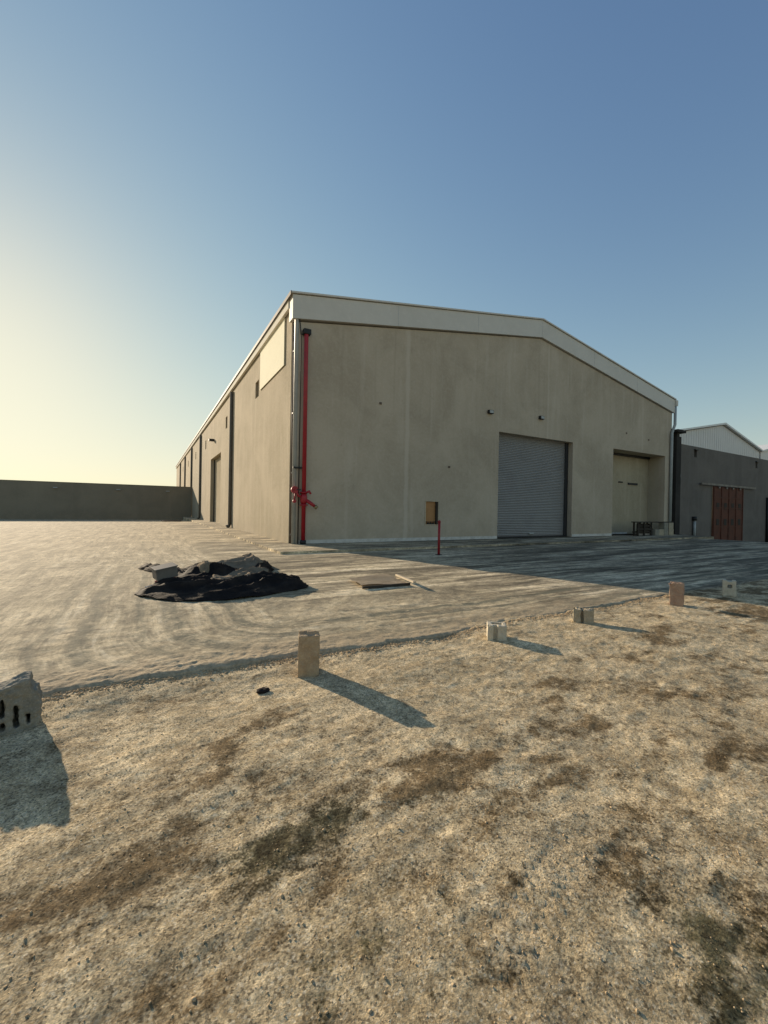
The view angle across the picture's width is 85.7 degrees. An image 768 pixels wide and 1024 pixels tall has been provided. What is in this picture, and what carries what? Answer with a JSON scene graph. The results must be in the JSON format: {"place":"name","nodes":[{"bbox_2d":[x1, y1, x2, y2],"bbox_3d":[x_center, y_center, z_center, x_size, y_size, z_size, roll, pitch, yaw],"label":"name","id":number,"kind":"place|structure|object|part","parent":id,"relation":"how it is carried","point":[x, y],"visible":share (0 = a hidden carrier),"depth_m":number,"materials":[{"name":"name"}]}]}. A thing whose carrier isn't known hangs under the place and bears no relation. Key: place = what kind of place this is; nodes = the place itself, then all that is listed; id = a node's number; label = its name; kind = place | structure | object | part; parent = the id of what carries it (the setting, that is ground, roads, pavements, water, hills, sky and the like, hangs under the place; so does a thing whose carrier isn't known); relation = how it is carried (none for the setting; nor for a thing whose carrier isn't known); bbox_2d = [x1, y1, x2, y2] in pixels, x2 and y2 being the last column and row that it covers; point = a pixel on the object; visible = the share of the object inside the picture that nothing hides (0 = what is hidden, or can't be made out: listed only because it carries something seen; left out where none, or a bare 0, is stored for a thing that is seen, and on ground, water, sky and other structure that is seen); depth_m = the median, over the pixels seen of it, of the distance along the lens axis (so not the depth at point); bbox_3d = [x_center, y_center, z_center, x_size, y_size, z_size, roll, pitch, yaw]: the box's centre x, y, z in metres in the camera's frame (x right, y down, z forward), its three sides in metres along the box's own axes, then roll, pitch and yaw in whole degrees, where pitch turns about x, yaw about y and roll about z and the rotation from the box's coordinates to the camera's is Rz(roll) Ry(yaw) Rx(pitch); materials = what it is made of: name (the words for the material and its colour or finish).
{"place":"outdoors","nodes":[
{"label":"outdoors","id":0,"kind":"place"},
{"bbox_2d":[0,579,767,1023],"bbox_3d":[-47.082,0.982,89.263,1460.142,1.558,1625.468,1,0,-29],"label":"ground","id":1,"kind":"structure","parent":0,"point":[620,721],"depth_m":2.08,"materials":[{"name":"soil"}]},
{"bbox_2d":[0,671,42,734],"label":"concrete block","id":2,"kind":"object","parent":1,"relation":"on","point":[21,695],"depth_m":3.01,"materials":[{"name":"grey concrete"}]},
{"bbox_2d":[256,687,269,693],"bbox_3d":[-1.085,1.603,3.710,0.116,0.053,0.094,1,0,-4],"label":"dark rock","id":3,"kind":"object","parent":1,"relation":"on","point":[263,690],"visible":0.99,"depth_m":3.69,"materials":[{"name":"black stone"}]},
{"bbox_2d":[297,630,319,677],"bbox_3d":[-0.750,1.414,4.137,0.217,0.417,0.221,1,0,-10],"label":"concrete block","id":4,"kind":"object","parent":1,"relation":"on","point":[308,651],"depth_m":4.04,"materials":[{"name":"grey concrete"}]},
{"bbox_2d":[42,595,668,706],"bbox_3d":[0.927,1.602,5.426,11.011,0.064,0.426,1,0,-29],"label":"curb","id":5,"kind":"object","parent":1,"relation":"on","point":[294,658],"visible":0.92,"depth_m":4.52,"materials":[{"name":"concrete"}]},
{"bbox_2d":[486,621,506,640],"bbox_3d":[1.425,1.514,5.242,0.239,0.203,0.210,1,0,11],"label":"concrete block","id":6,"kind":"object","parent":1,"relation":"on","point":[497,631],"depth_m":5.16,"materials":[{"name":"grey concrete"}]},
{"bbox_2d":[573,607,593,623],"bbox_3d":[2.945,1.531,6.112,0.282,0.222,0.222,1,0,25],"label":"concrete block","id":7,"kind":"object","parent":1,"relation":"on","point":[580,614],"depth_m":6.04,"materials":[{"name":"grey concrete"}]},
{"bbox_2d":[669,581,684,606],"bbox_3d":[5.249,1.473,7.433,0.234,0.419,0.236,1,0,39],"label":"concrete block","id":8,"kind":"object","parent":1,"relation":"on","point":[676,593],"depth_m":7.36,"materials":[{"name":"grey concrete"}]},
{"bbox_2d":[722,579,735,596],"bbox_3d":[6.937,1.530,8.315,0.215,0.337,0.201,1,0,36],"label":"concrete block","id":9,"kind":"object","parent":1,"relation":"on","point":[728,591],"depth_m":8.25,"materials":[{"name":"grey concrete"}]},
{"bbox_2d":[0,519,767,695],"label":"concrete yard","id":10,"kind":"structure","parent":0,"point":[76,612],"depth_m":7.94,"materials":[{"name":"grey concrete"}]},
{"bbox_2d":[0,480,191,519],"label":"boundary wall","id":11,"kind":"structure","parent":10,"relation":"on","point":[21,499],"depth_m":52.53,"materials":[{"name":"grey concrete"}]},
{"bbox_2d":[145,562,177,586],"bbox_3d":[-4.317,1.302,7.979,0.635,0.465,0.429,-12,14,-43],"label":"concrete block","id":12,"kind":"object","parent":10,"relation":"on","point":[162,571],"visible":0.66,"depth_m":7.97,"materials":[{"name":"grey concrete"}]},
{"bbox_2d":[161,520,181,521],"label":"scrap board","id":13,"kind":"object","parent":10,"relation":"on","point":[171,520],"visible":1,"depth_m":43.32,"materials":[{"name":"brown wood"}]},
{"bbox_2d":[134,560,308,601],"bbox_3d":[-3.711,1.289,9.236,3.157,0.376,4.843,1,0,-29],"label":"tarpaulin","id":14,"kind":"object","parent":10,"relation":"on","point":[191,583],"visible":0.72,"depth_m":7.78,"materials":[{"name":"black plastic"}]},
{"bbox_2d":[197,561,209,572],"bbox_3d":[-4.193,1.223,9.635,0.347,0.325,1.770,1,0,-29],"label":"canvas sheet","id":15,"kind":"object","parent":14,"relation":"on","point":[204,566],"visible":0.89,"depth_m":9.01,"materials":[{"name":"grey fabric"}]},
{"bbox_2d":[210,567,268,578],"bbox_3d":[-3.128,1.320,8.737,0.858,0.196,1.501,1,0,14],"label":"canvas sheet","id":16,"kind":"object","parent":14,"relation":"on","point":[242,571],"visible":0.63,"depth_m":8.96,"materials":[{"name":"grey fabric"}]},
{"bbox_2d":[217,553,262,567],"bbox_3d":[-3.690,1.215,10.334,1.450,0.318,1.255,1,0,-29],"label":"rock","id":17,"kind":"object","parent":14,"relation":"on","point":[247,560],"visible":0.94,"depth_m":10.18,"materials":[{"name":"grey stone"}]},
{"bbox_2d":[349,574,405,584],"bbox_3d":[-0.181,1.485,9.056,1.200,0.048,1.100,1,0,-29],"label":"plywood sheet","id":18,"kind":"object","parent":10,"relation":"on","point":[378,579],"visible":0.99,"depth_m":9.12,"materials":[{"name":"brown wood"}]},
{"bbox_2d":[362,583,409,588],"bbox_3d":[0.058,1.512,8.491,1.100,0.050,0.050,1,0,-28],"label":"wooden batten","id":19,"kind":"object","parent":10,"relation":"on","point":[384,585],"visible":1,"depth_m":8.46,"materials":[{"name":"wood"}]},
{"bbox_2d":[395,574,415,582],"bbox_3d":[0.463,1.468,9.157,0.060,0.040,1.400,1,-3,-14],"label":"wooden batten","id":20,"kind":"object","parent":10,"relation":"on","point":[405,578],"visible":1,"depth_m":9.01,"materials":[{"name":"beige wood"}]},
{"bbox_2d":[175,290,677,543],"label":"warehouse","id":21,"kind":"structure","parent":10,"relation":"on","point":[482,425],"depth_m":22.05,"materials":[{"name":"concrete"}]},
{"bbox_2d":[291,328,317,543],"bbox_3d":[-3.300,-3.183,17.347,1.153,9.061,0.432,1,0,-23],"label":"fire pipe","id":22,"kind":"object","parent":21,"relation":"attached to","point":[306,333],"visible":1,"depth_m":17.30,"materials":[{"name":"red metal"}]},
{"bbox_2d":[425,500,438,524],"bbox_3d":[2.372,0.045,20.887,0.840,1.240,0.220,1,0,-29],"label":"hose cabinet","id":23,"kind":"object","parent":21,"relation":"attached to","point":[431,512],"visible":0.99,"depth_m":20.90,"materials":[{"name":"orange wood"}]},
{"bbox_3d":[2.667,0.052,20.987,0.112,1.135,0.105,1,0,-29],"label":"door leaf","id":24,"kind":"part","parent":23,"relation":"part of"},
{"bbox_2d":[612,453,649,533],"bbox_3d":[17.898,-1.340,31.012,6.624,5.963,0.280,1,0,-29],"label":"bay door","id":25,"kind":"structure","parent":21,"relation":"in","point":[630,472],"depth_m":31.37,"materials":[{"name":"beige metal"}]},
{"bbox_2d":[435,520,441,554],"bbox_3d":[1.976,0.934,14.863,0.180,1.280,0.180,1,0,-29],"label":"marker post","id":26,"kind":"object","parent":10,"relation":"on","point":[439,524],"visible":0.95,"depth_m":14.82,"materials":[{"name":"red metal"}]},
{"bbox_2d":[692,517,696,535],"bbox_3d":[25.261,1.257,33.622,0.450,1.765,0.340,1,0,-29],"label":"standpipe","id":27,"kind":"object","parent":10,"relation":"on","point":[694,519],"visible":0.8,"depth_m":33.52,"materials":[{"name":"grey metal"}]},
{"bbox_2d":[672,423,767,541],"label":"shed","id":28,"kind":"structure","parent":10,"relation":"on","point":[728,463],"depth_m":36.07,"materials":[{"name":"grey metal"}]},
{"bbox_2d":[0,0,767,487],"label":"sky","id":29,"kind":"structure","parent":0,"point":[171,170],"materials":[{"name":"blue"}]},
{"bbox_2d":[183,517,713,553],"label":"pavement","id":30,"kind":"structure","parent":0,"point":[277,546],"depth_m":19.67,"materials":[{"name":"concrete"}]},
{"bbox_2d":[636,524,649,535],"bbox_3d":[18.197,1.239,29.037,1.460,0.844,0.165,1,0,-29],"label":"timber crate","id":31,"kind":"object","parent":30,"relation":"on","point":[647,532],"visible":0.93,"depth_m":29.04,"materials":[{"name":"wood"}]},
{"bbox_2d":[632,522,673,535],"bbox_3d":[19.306,1.184,29.667,4.850,0.983,0.400,1,0,-29],"label":"trestle","id":32,"kind":"object","parent":30,"relation":"on","point":[643,529],"visible":0.94,"depth_m":28.80,"materials":[{"name":"black metal"}]},
{"bbox_2d":[652,529,659,535],"bbox_3d":[19.420,1.458,29.713,0.580,0.440,0.400,1,0,-32],"label":"concrete block","id":33,"kind":"object","parent":30,"relation":"on","point":[655,532],"depth_m":29.50,"materials":[{"name":"grey concrete"}]},
{"bbox_2d":[668,529,673,534],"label":"concrete block","id":34,"kind":"object","parent":30,"relation":"on","point":[670,531],"depth_m":30.45,"materials":[{"name":"grey concrete"}]},
{"bbox_2d":[668,523,672,528],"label":"concrete block","id":35,"kind":"object","parent":34,"relation":"on","point":[670,525],"depth_m":30.40,"materials":[{"name":"grey concrete"}]},
{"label":"concrete block","id":36,"kind":"object","parent":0,"visible":0},
{"bbox_2d":[658,523,667,528],"bbox_3d":[20.447,1.000,30.286,0.580,0.460,0.400,1,0,-33],"label":"concrete block","id":37,"kind":"object","parent":36,"relation":"on","point":[663,525],"depth_m":30.12,"materials":[{"name":"grey concrete"}]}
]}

